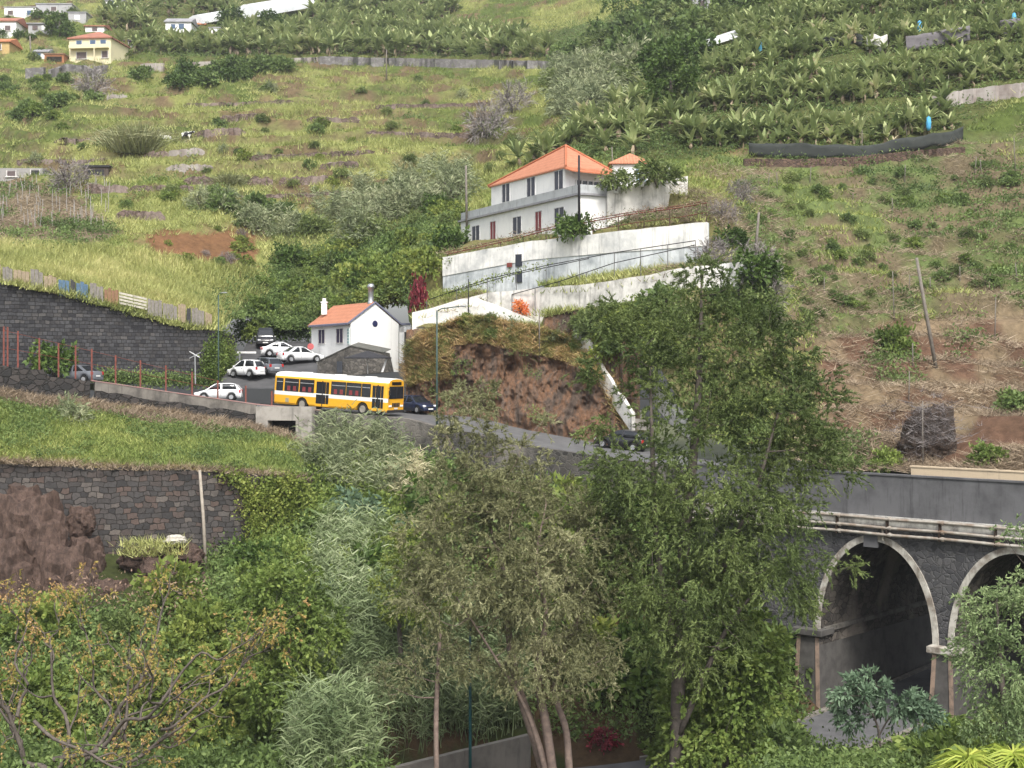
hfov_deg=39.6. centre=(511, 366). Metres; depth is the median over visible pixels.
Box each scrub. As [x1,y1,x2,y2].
[161,69,179,83]
[166,71,195,89]
[171,55,199,76]
[181,181,213,209]
[189,67,221,86]
[192,65,216,85]
[204,60,218,70]
[204,186,238,211]
[208,57,228,69]
[209,182,248,213]
[213,63,239,83]
[217,52,238,68]
[218,54,248,71]
[222,201,239,213]
[227,59,245,67]
[228,200,271,226]
[230,204,254,217]
[231,64,251,82]
[233,207,263,232]
[234,217,255,230]
[237,65,255,77]
[239,55,248,63]
[241,190,276,212]
[242,62,260,74]
[246,56,275,74]
[249,52,278,74]
[258,213,274,228]
[273,56,300,72]
[275,200,294,216]
[566,334,588,350]
[567,307,596,336]
[568,312,583,323]
[570,299,609,342]
[588,335,619,372]
[589,310,620,337]
[589,339,615,363]
[595,299,621,321]
[596,313,619,337]
[600,336,625,355]
[617,304,640,329]
[620,294,639,311]
[628,314,679,362]
[634,279,683,309]
[638,340,670,360]
[641,335,696,368]
[660,297,698,333]
[665,303,694,327]
[687,234,741,264]
[701,198,742,225]
[703,283,736,306]
[712,224,751,250]
[722,176,760,203]
[724,320,765,344]
[725,282,782,317]
[728,247,784,289]
[733,274,755,297]
[734,271,773,298]
[734,279,785,311]
[737,237,783,266]
[740,282,770,300]
[741,279,793,327]
[765,264,795,297]
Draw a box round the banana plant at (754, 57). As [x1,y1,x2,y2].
[745,48,765,68]
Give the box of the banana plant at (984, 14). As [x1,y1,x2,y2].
[972,6,997,33]
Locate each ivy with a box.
[198,325,241,384]
[208,457,313,545]
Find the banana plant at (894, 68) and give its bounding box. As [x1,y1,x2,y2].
[882,61,903,80]
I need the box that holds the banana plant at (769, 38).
[758,32,780,43]
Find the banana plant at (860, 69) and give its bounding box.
[850,56,871,77]
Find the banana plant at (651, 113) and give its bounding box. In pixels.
[633,103,659,134]
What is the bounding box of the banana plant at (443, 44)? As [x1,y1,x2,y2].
[435,35,455,54]
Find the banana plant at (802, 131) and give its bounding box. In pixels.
[788,119,813,142]
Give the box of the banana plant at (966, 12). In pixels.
[958,7,970,18]
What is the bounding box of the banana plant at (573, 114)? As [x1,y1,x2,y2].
[564,107,585,119]
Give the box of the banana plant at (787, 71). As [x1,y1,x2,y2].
[777,60,797,84]
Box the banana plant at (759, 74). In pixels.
[747,68,769,95]
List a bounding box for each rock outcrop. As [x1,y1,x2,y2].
[0,484,129,594]
[116,542,220,587]
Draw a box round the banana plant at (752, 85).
[739,75,761,102]
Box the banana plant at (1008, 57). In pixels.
[1002,44,1020,68]
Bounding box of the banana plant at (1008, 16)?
[998,10,1011,20]
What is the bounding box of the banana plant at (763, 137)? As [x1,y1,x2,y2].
[751,127,773,143]
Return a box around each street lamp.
[218,292,226,379]
[436,305,466,424]
[469,604,478,767]
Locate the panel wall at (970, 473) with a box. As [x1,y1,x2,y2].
[910,465,1023,480]
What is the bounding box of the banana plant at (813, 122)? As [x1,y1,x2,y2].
[807,114,822,139]
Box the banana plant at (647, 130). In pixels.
[638,120,662,144]
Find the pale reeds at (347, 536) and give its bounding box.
[291,497,400,629]
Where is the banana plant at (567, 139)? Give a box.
[558,119,581,147]
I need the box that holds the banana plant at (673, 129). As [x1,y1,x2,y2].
[664,110,681,135]
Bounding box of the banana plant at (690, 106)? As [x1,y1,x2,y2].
[680,91,705,120]
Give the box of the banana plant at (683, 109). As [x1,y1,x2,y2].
[669,105,690,118]
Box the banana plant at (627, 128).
[613,120,639,144]
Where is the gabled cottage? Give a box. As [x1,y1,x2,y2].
[164,18,197,31]
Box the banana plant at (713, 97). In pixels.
[701,84,726,111]
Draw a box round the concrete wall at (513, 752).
[388,734,530,767]
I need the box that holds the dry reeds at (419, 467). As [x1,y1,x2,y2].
[376,446,443,503]
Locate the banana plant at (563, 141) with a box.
[552,128,571,147]
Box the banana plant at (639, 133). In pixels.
[629,119,649,142]
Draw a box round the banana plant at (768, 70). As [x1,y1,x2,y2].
[762,58,783,81]
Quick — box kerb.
[640,663,931,759]
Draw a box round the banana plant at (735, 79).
[723,72,740,89]
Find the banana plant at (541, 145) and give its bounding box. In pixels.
[527,130,555,155]
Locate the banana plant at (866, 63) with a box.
[855,52,881,73]
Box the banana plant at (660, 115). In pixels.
[648,108,666,130]
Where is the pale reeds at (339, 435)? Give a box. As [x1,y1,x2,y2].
[285,399,422,493]
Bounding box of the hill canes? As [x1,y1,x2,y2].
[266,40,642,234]
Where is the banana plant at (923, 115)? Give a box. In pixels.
[911,103,938,135]
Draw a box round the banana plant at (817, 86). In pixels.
[804,74,829,101]
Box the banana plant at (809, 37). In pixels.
[797,28,818,48]
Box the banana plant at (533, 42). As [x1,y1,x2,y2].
[521,33,538,56]
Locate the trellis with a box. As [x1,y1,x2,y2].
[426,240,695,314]
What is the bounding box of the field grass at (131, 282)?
[0,235,271,323]
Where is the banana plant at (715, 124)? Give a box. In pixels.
[706,117,721,139]
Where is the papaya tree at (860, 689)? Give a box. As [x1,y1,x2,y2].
[823,662,950,746]
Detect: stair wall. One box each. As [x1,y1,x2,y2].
[574,328,634,429]
[639,350,690,438]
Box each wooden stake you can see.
[198,470,207,567]
[892,271,894,320]
[908,371,909,399]
[922,401,923,462]
[994,297,995,338]
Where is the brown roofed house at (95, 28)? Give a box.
[83,25,111,31]
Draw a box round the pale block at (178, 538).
[163,534,187,544]
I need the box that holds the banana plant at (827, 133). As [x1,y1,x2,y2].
[813,122,842,144]
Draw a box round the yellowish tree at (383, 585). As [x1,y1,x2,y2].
[366,517,458,665]
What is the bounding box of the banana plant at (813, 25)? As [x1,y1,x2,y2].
[800,17,824,41]
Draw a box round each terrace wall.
[17,158,112,165]
[25,67,45,78]
[48,64,94,79]
[54,137,90,145]
[85,184,128,193]
[95,65,107,74]
[106,94,126,99]
[117,209,164,220]
[129,185,192,191]
[141,63,164,71]
[143,150,168,157]
[166,164,212,173]
[169,148,204,156]
[183,99,292,106]
[184,175,213,185]
[192,57,317,65]
[195,127,245,137]
[220,113,256,122]
[236,191,358,198]
[247,149,374,161]
[247,176,272,185]
[279,175,335,184]
[306,116,359,122]
[318,56,548,68]
[320,161,358,169]
[366,130,468,139]
[375,102,491,109]
[443,222,708,292]
[458,264,757,321]
[743,147,964,167]
[932,82,1023,106]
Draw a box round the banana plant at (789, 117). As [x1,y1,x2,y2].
[775,107,795,133]
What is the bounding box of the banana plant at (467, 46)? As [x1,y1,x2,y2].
[459,39,479,57]
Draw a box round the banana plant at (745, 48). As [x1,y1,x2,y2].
[742,40,754,60]
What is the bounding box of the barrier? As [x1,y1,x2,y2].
[237,351,255,360]
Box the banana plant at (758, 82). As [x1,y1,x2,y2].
[740,71,769,97]
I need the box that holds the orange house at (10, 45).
[0,39,22,53]
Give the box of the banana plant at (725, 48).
[719,40,733,51]
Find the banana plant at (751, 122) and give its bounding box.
[742,111,764,131]
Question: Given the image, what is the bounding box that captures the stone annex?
[317,342,393,374]
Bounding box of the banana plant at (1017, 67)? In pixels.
[1001,61,1023,78]
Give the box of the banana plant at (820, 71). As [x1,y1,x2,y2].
[816,66,831,76]
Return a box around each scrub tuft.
[163,240,172,246]
[180,252,195,261]
[202,249,210,256]
[211,255,227,264]
[213,225,221,230]
[220,250,237,264]
[228,250,240,259]
[229,240,248,252]
[233,234,246,241]
[235,229,248,236]
[238,254,255,265]
[243,242,255,251]
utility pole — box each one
[465,165,467,228]
[578,155,580,223]
[754,212,759,255]
[915,257,937,368]
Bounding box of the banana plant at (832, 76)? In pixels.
[818,68,842,96]
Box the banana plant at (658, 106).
[655,103,667,128]
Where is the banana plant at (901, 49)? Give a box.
[895,44,914,69]
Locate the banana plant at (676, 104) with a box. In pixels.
[654,95,688,123]
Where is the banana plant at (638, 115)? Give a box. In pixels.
[621,102,662,134]
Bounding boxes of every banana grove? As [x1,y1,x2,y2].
[90,0,540,57]
[125,0,1023,147]
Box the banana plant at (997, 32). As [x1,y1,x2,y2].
[986,20,1008,39]
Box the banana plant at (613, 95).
[603,85,624,106]
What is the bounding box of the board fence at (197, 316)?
[0,264,211,326]
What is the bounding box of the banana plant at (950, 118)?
[939,107,969,128]
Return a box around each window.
[4,25,10,30]
[5,170,17,176]
[7,10,13,15]
[30,169,40,175]
[32,25,37,29]
[46,56,61,61]
[74,15,79,19]
[75,51,86,59]
[88,169,103,174]
[100,39,106,43]
[101,51,108,58]
[318,329,324,343]
[336,328,343,343]
[337,361,342,372]
[472,224,479,240]
[502,182,509,202]
[512,215,521,234]
[526,176,535,196]
[554,169,563,189]
[554,206,564,227]
[575,180,601,185]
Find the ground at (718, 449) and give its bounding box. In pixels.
[13,424,811,476]
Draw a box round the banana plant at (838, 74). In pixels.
[836,68,850,83]
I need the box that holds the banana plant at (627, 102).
[614,94,637,108]
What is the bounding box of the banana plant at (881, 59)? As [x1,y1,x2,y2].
[870,53,894,71]
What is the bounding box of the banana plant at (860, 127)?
[847,112,876,143]
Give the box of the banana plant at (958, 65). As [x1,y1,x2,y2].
[946,58,971,81]
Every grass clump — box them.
[80,116,203,153]
[204,170,252,186]
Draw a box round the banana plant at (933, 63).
[922,54,945,72]
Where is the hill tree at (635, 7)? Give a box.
[597,0,654,20]
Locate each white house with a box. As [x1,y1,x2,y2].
[3,7,42,18]
[67,12,92,23]
[308,284,401,371]
[458,144,619,240]
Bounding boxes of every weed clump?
[24,150,46,164]
[48,109,60,119]
[53,121,69,129]
[77,142,89,149]
[118,199,134,208]
[156,190,178,201]
[157,176,167,181]
[158,181,182,193]
[169,188,181,196]
[175,180,187,185]
[200,166,211,173]
[203,182,222,197]
[211,116,227,127]
[216,142,228,152]
[236,148,254,160]
[253,112,270,122]
[258,82,273,91]
[259,79,280,93]
[259,127,269,132]
[273,148,283,153]
[286,178,300,185]
[302,158,317,169]
[306,121,326,136]
[307,140,319,147]
[310,153,326,160]
[313,117,331,126]
[325,175,342,186]
[332,165,348,177]
[355,85,366,93]
[381,105,392,113]
[384,120,398,128]
[399,152,417,162]
[412,75,422,80]
[422,98,430,103]
[448,124,462,131]
[452,86,468,98]
[484,161,496,170]
[495,150,506,158]
[500,135,519,146]
[515,132,523,140]
[733,178,746,190]
[745,223,754,229]
[753,213,766,221]
[757,190,774,198]
[761,206,780,218]
[780,169,800,182]
[781,199,797,210]
[781,228,796,241]
[781,252,793,261]
[781,263,795,278]
[782,183,794,191]
[795,248,808,256]
[796,202,807,209]
[797,308,820,323]
[799,295,814,306]
[801,208,815,216]
[805,267,827,284]
[809,183,829,195]
[813,304,826,315]
[818,191,833,200]
[818,263,836,273]
[824,242,840,251]
[825,289,843,299]
[826,238,837,243]
[830,274,838,280]
[831,247,849,259]
[834,293,852,306]
[836,183,847,189]
[838,211,857,224]
[843,293,859,307]
[850,256,864,267]
[851,227,872,239]
[852,165,867,172]
[858,249,875,259]
[858,299,870,311]
[863,288,878,296]
[867,179,877,184]
[876,195,893,204]
[877,262,888,270]
[887,233,901,241]
[887,271,897,277]
[894,167,909,175]
[894,194,916,207]
[898,187,913,196]
[903,233,924,249]
[908,218,922,227]
[910,278,933,289]
[928,221,938,227]
[928,259,943,268]
[930,268,952,284]
[935,192,952,202]
[944,263,964,275]
[950,174,959,179]
[951,192,971,203]
[955,226,972,237]
[957,251,972,262]
[959,238,968,245]
[964,277,985,288]
[967,230,977,237]
[967,260,983,270]
[971,159,990,169]
[975,175,997,188]
[978,231,986,239]
[983,273,1003,290]
[986,158,1002,168]
[990,263,1006,272]
[997,176,1022,188]
[999,169,1022,178]
[999,243,1017,249]
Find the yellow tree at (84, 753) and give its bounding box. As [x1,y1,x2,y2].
[0,549,310,767]
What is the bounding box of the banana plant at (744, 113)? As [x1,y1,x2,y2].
[727,102,750,129]
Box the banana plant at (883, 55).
[871,48,898,62]
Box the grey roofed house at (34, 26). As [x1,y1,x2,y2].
[26,23,57,34]
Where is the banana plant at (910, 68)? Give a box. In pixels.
[898,57,921,84]
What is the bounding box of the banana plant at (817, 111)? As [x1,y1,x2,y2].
[803,101,828,132]
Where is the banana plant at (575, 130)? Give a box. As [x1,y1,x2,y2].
[561,117,587,144]
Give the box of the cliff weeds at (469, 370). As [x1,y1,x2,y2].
[409,321,597,420]
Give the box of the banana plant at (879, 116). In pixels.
[869,111,891,129]
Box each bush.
[0,28,7,35]
[0,74,13,82]
[0,82,16,91]
[0,87,23,100]
[0,591,87,652]
[0,660,73,711]
[0,672,36,712]
[3,106,24,122]
[5,687,103,741]
[8,605,76,643]
[9,652,67,681]
[11,28,28,38]
[15,101,28,112]
[16,97,37,107]
[22,98,46,117]
[26,32,36,40]
[26,51,41,61]
[27,76,42,85]
[27,81,51,91]
[28,612,73,646]
[29,8,46,19]
[33,73,44,81]
[33,668,76,710]
[35,89,48,96]
[37,587,95,621]
[38,102,51,114]
[41,92,64,105]
[41,156,101,192]
[42,73,52,79]
[44,90,66,108]
[45,110,62,119]
[47,723,109,755]
[54,71,73,83]
[54,90,76,105]
[63,659,99,692]
[65,6,78,17]
[69,91,80,99]
[71,62,118,94]
[71,647,125,684]
[82,88,104,101]
[88,603,154,648]
[93,643,181,707]
[103,667,182,724]
[116,554,211,615]
[118,591,173,627]
[120,656,184,698]
[143,626,206,665]
[152,673,210,731]
[159,597,233,652]
[170,630,262,716]
[172,714,227,761]
[177,718,236,756]
[180,632,248,685]
[183,608,238,642]
[196,680,266,740]
[204,592,242,630]
[220,713,282,752]
[221,534,286,576]
[223,611,250,631]
[223,705,286,753]
[237,319,270,343]
[243,290,273,316]
[248,203,280,236]
[248,632,287,659]
[251,649,283,690]
[253,273,277,289]
[264,299,279,313]
[266,582,321,621]
[267,576,320,607]
[268,239,306,270]
[275,275,302,298]
[276,205,306,236]
[278,302,293,314]
[280,293,298,306]
[287,557,319,574]
[288,266,310,279]
[289,252,314,268]
[290,501,346,539]
[292,258,305,267]
[292,299,310,314]
[293,289,315,302]
[294,211,326,236]
[301,264,318,277]
[301,276,324,293]
[301,297,322,314]
[302,294,329,318]
[305,216,335,235]
[310,251,325,261]
[311,267,329,276]
[312,252,331,269]
[314,243,346,256]
[316,252,342,273]
[316,289,351,315]
[318,185,352,217]
[320,484,382,526]
[320,573,342,604]
[321,261,363,291]
[322,621,366,657]
[323,284,353,301]
[324,249,356,272]
[326,198,382,243]
[327,298,351,309]
[331,594,405,632]
[333,536,381,552]
[334,233,370,251]
[334,255,363,273]
[334,567,395,606]
[337,292,353,297]
[341,264,366,290]
[341,541,396,575]
[344,295,362,303]
[346,190,376,213]
[347,496,392,531]
[350,211,392,236]
[350,285,367,303]
[352,195,383,216]
[352,213,391,239]
[354,181,381,207]
[354,246,383,282]
[356,248,373,260]
[356,269,371,289]
[359,262,406,308]
[361,265,383,283]
[361,479,402,505]
[362,262,377,277]
[366,192,399,221]
[367,183,413,217]
[368,245,389,259]
[369,173,422,220]
[369,181,390,192]
[373,251,402,274]
[374,179,417,219]
[374,288,402,307]
[377,173,402,187]
[378,233,410,250]
[378,281,404,302]
[381,258,410,293]
[383,197,415,216]
[383,240,411,253]
[385,248,420,269]
[386,278,410,303]
[388,174,414,194]
[388,250,407,259]
[389,226,418,246]
[390,511,421,531]
[392,169,426,205]
[393,160,431,185]
[393,469,459,528]
[397,245,445,288]
[403,212,423,226]
[406,238,428,249]
[412,180,440,207]
[415,233,426,242]
[418,190,447,213]
[418,509,459,537]
[423,222,452,242]
[425,198,461,219]
[425,489,480,543]
[426,222,471,253]
[429,159,486,200]
[429,459,477,499]
[434,156,472,185]
[434,211,453,224]
[442,491,477,535]
[446,206,469,223]
[453,312,472,325]
[453,480,514,520]
[456,97,517,144]
[460,514,514,548]
[473,483,549,557]
[484,311,499,321]
[484,326,495,336]
[484,548,530,576]
[485,328,498,340]
[490,77,537,113]
[500,330,511,340]
[506,316,518,329]
[513,503,598,554]
[524,470,593,514]
[530,324,542,336]
[530,613,624,682]
[536,50,572,81]
[536,67,570,88]
[537,58,579,92]
[538,53,567,80]
[539,484,615,543]
[540,70,582,113]
[543,80,585,116]
[543,89,573,117]
[545,320,568,342]
[546,40,575,61]
[546,586,608,611]
[551,47,586,78]
[555,532,624,599]
[556,53,601,83]
[557,86,588,120]
[558,45,603,85]
[559,559,636,605]
[560,75,610,120]
[561,642,614,688]
[565,37,586,53]
[569,339,580,350]
[570,63,627,106]
[572,26,612,53]
[574,66,594,88]
[576,637,667,714]
[581,17,606,39]
[583,52,612,81]
[590,48,627,80]
[592,478,670,540]
[593,18,629,43]
[593,49,620,70]
[599,29,645,60]
[600,31,652,78]
[600,59,643,88]
[603,24,660,51]
[604,19,659,51]
[609,612,671,657]
[613,9,659,34]
[617,520,675,558]
[621,9,654,18]
[624,648,665,699]
[626,35,655,66]
[628,514,677,574]
[630,570,656,599]
[630,615,710,669]
[635,498,679,527]
[636,32,699,77]
[636,711,688,767]
[637,503,694,571]
[639,668,702,712]
[645,0,662,20]
[648,0,685,21]
[652,734,668,759]
[653,0,714,23]
[658,1,683,26]
[664,24,710,45]
[665,5,706,34]
[666,31,721,56]
[669,0,697,24]
[672,4,714,33]
[686,714,734,764]
[688,587,768,644]
[689,2,746,33]
[689,655,784,719]
[692,0,728,28]
[709,0,738,5]
[711,600,773,626]
[729,720,765,765]
[736,0,768,9]
[740,716,809,753]
[751,615,813,680]
[753,638,798,670]
[753,703,808,734]
[753,715,810,743]
[886,723,975,766]
[903,742,942,767]
[907,710,979,740]
[932,728,1013,762]
[967,735,1022,747]
[970,706,1001,736]
[985,691,1023,720]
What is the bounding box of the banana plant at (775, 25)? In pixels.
[761,17,790,33]
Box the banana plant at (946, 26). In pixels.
[933,19,959,46]
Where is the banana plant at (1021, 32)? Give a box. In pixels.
[1011,21,1023,42]
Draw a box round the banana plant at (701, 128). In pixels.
[693,113,714,145]
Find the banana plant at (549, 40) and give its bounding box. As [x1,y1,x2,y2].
[535,27,560,54]
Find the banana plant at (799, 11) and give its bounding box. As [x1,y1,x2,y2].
[788,1,809,23]
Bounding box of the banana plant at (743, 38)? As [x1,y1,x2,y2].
[738,35,746,45]
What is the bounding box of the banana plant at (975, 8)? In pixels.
[964,0,989,19]
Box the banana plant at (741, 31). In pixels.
[727,20,754,45]
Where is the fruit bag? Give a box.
[926,116,930,130]
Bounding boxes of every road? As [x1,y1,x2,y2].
[90,384,775,466]
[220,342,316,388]
[578,668,930,767]
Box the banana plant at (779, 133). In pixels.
[766,124,792,143]
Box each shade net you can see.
[749,126,963,157]
[822,33,862,47]
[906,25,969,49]
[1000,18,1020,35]
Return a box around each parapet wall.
[94,381,256,413]
[412,298,536,329]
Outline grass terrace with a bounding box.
[0,393,299,474]
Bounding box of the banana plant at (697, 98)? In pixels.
[681,88,705,101]
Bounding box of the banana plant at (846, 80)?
[837,73,851,96]
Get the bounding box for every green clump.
[125,64,154,80]
[867,442,909,474]
[871,316,920,356]
[962,437,1010,465]
[992,385,1023,413]
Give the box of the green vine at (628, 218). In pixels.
[438,194,710,267]
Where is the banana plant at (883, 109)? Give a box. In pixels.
[873,101,898,119]
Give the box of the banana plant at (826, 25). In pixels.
[818,22,835,30]
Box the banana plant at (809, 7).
[793,3,820,18]
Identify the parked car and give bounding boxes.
[48,365,103,380]
[194,383,242,399]
[227,360,265,376]
[255,328,275,345]
[255,357,283,373]
[260,342,291,356]
[276,347,323,361]
[400,395,435,412]
[594,429,649,450]
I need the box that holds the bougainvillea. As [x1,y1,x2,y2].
[408,272,428,312]
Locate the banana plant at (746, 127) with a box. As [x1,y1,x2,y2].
[731,121,758,142]
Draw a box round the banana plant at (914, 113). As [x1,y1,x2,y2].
[911,106,933,127]
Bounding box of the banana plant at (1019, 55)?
[1009,44,1023,68]
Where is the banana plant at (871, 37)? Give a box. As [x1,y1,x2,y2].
[860,28,880,50]
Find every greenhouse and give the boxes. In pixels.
[190,11,230,23]
[239,0,314,17]
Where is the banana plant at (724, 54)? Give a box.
[711,46,732,73]
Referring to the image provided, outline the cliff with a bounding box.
[405,310,639,449]
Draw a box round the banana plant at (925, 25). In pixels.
[918,22,935,31]
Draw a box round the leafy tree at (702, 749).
[649,558,801,767]
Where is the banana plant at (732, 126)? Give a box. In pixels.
[721,117,746,143]
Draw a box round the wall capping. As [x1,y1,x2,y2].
[90,380,320,410]
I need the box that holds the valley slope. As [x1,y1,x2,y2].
[0,445,1022,767]
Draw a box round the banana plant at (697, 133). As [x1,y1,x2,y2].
[683,113,711,141]
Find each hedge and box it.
[90,364,210,389]
[228,310,310,346]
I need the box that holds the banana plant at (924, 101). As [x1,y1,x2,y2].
[911,89,940,112]
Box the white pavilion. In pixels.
[607,153,651,185]
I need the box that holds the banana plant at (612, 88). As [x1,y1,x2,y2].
[601,82,626,108]
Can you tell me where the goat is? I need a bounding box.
[181,131,194,138]
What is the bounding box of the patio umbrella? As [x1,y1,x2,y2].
[344,351,391,373]
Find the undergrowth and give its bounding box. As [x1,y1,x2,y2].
[0,557,217,620]
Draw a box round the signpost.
[189,351,200,383]
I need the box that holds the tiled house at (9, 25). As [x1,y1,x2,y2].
[0,18,27,38]
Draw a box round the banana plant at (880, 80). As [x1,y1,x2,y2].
[867,73,890,94]
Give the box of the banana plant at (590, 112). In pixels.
[586,104,603,127]
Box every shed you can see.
[0,168,49,181]
[43,53,68,63]
[82,165,111,176]
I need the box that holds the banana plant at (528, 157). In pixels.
[522,138,538,161]
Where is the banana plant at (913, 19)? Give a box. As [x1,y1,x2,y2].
[906,8,928,24]
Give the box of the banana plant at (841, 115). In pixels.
[836,108,851,133]
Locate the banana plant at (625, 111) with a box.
[607,101,630,129]
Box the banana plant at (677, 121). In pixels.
[664,109,686,136]
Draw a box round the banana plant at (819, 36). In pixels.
[813,26,833,54]
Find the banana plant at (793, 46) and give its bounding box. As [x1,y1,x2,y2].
[779,36,805,58]
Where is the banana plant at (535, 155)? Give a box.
[521,138,541,160]
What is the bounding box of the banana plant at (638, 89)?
[627,81,647,102]
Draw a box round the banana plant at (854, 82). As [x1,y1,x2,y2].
[843,73,867,102]
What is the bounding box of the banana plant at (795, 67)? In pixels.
[782,52,804,78]
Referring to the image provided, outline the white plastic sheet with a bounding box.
[707,30,737,45]
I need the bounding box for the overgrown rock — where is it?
[896,403,956,462]
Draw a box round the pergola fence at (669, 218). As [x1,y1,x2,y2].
[445,201,706,253]
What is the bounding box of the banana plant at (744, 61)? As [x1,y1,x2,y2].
[731,50,756,70]
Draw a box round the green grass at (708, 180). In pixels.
[0,0,1023,458]
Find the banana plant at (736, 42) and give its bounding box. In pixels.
[724,33,743,57]
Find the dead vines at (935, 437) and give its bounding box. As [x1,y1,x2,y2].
[873,387,996,461]
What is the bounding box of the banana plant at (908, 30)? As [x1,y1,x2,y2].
[895,21,921,36]
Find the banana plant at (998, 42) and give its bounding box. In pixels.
[981,35,1005,57]
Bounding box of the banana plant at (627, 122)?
[611,111,634,132]
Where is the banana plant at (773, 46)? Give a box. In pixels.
[763,40,782,54]
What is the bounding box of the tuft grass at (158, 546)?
[107,533,191,557]
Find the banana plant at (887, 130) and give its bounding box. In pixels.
[875,117,897,142]
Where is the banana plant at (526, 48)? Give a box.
[513,38,539,56]
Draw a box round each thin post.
[468,279,468,314]
[539,309,539,357]
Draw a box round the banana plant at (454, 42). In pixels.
[447,36,461,54]
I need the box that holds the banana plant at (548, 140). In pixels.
[527,129,560,156]
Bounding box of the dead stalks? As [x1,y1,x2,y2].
[0,385,312,479]
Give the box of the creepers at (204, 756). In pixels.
[0,434,826,767]
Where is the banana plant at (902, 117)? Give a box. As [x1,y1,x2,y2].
[887,112,911,137]
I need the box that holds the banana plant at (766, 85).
[757,79,781,98]
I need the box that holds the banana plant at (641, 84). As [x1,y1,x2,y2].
[636,77,647,100]
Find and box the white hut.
[33,49,52,58]
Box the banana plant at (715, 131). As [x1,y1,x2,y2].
[704,123,726,145]
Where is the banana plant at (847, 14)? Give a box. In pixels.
[830,7,853,28]
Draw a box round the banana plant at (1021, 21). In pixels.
[1006,12,1023,34]
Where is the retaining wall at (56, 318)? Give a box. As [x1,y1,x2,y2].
[0,283,235,387]
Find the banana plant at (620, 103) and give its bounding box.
[616,94,634,105]
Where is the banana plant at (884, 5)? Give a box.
[875,0,891,10]
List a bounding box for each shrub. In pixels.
[22,338,79,377]
[49,391,101,426]
[512,298,529,314]
[552,210,597,243]
[584,723,624,755]
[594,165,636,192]
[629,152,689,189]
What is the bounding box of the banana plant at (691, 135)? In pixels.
[679,128,703,148]
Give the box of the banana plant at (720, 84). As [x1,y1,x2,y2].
[711,78,728,99]
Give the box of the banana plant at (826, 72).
[813,67,835,90]
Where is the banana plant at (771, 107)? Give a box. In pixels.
[756,100,790,127]
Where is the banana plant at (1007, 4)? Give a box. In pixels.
[1003,0,1016,14]
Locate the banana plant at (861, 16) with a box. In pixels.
[851,8,872,31]
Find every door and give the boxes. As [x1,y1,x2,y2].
[490,220,495,238]
[515,271,521,282]
[535,210,541,232]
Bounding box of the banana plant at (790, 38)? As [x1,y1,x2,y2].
[784,34,801,50]
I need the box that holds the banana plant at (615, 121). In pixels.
[599,107,634,140]
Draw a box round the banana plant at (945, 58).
[939,52,963,73]
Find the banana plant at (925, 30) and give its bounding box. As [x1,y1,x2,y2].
[922,26,944,49]
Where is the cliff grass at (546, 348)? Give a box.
[395,313,645,432]
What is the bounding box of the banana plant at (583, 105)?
[569,98,594,113]
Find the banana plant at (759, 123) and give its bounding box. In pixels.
[750,112,766,136]
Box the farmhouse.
[691,0,709,7]
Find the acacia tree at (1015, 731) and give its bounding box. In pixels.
[930,513,1023,750]
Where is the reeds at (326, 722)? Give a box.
[264,556,543,767]
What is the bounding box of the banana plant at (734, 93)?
[716,83,745,109]
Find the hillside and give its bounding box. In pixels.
[0,0,1023,470]
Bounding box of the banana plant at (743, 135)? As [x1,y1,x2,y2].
[731,127,754,148]
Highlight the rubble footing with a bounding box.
[94,391,255,423]
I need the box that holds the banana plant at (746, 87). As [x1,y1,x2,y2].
[736,78,752,100]
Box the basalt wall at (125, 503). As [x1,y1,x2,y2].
[0,464,264,555]
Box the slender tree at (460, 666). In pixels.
[363,558,501,767]
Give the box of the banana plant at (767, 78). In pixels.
[761,68,782,92]
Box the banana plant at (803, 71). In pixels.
[792,57,808,75]
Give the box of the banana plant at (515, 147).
[500,134,529,165]
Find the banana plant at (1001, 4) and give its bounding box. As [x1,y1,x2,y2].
[988,0,1012,17]
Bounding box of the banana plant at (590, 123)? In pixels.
[578,114,598,138]
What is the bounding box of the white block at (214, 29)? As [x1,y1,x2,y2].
[208,27,222,33]
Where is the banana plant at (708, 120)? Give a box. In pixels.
[699,113,719,134]
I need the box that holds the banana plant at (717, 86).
[703,83,723,104]
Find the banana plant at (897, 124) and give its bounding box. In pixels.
[881,112,910,138]
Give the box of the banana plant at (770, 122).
[761,106,783,137]
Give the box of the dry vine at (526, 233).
[444,194,704,255]
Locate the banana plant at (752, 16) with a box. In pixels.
[741,6,767,27]
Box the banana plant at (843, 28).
[832,13,856,44]
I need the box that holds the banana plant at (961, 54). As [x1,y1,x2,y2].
[947,46,974,65]
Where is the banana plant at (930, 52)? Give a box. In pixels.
[919,45,937,69]
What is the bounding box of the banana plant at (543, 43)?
[534,30,554,55]
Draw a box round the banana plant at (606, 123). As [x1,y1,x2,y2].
[592,104,616,136]
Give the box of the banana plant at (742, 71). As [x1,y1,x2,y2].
[728,63,754,90]
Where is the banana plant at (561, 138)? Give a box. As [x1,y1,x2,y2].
[553,127,571,148]
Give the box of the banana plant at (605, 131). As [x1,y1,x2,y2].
[586,123,619,146]
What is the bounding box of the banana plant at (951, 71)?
[939,60,968,81]
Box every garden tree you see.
[42,10,80,38]
[214,4,246,28]
[249,8,286,33]
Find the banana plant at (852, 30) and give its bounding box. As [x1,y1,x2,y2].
[842,16,869,43]
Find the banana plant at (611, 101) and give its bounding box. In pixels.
[603,93,618,107]
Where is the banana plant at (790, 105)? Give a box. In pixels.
[777,93,804,117]
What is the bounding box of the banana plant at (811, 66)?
[800,52,826,82]
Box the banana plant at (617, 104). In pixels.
[604,101,621,115]
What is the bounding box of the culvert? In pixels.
[256,406,315,449]
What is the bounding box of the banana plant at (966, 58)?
[957,44,974,65]

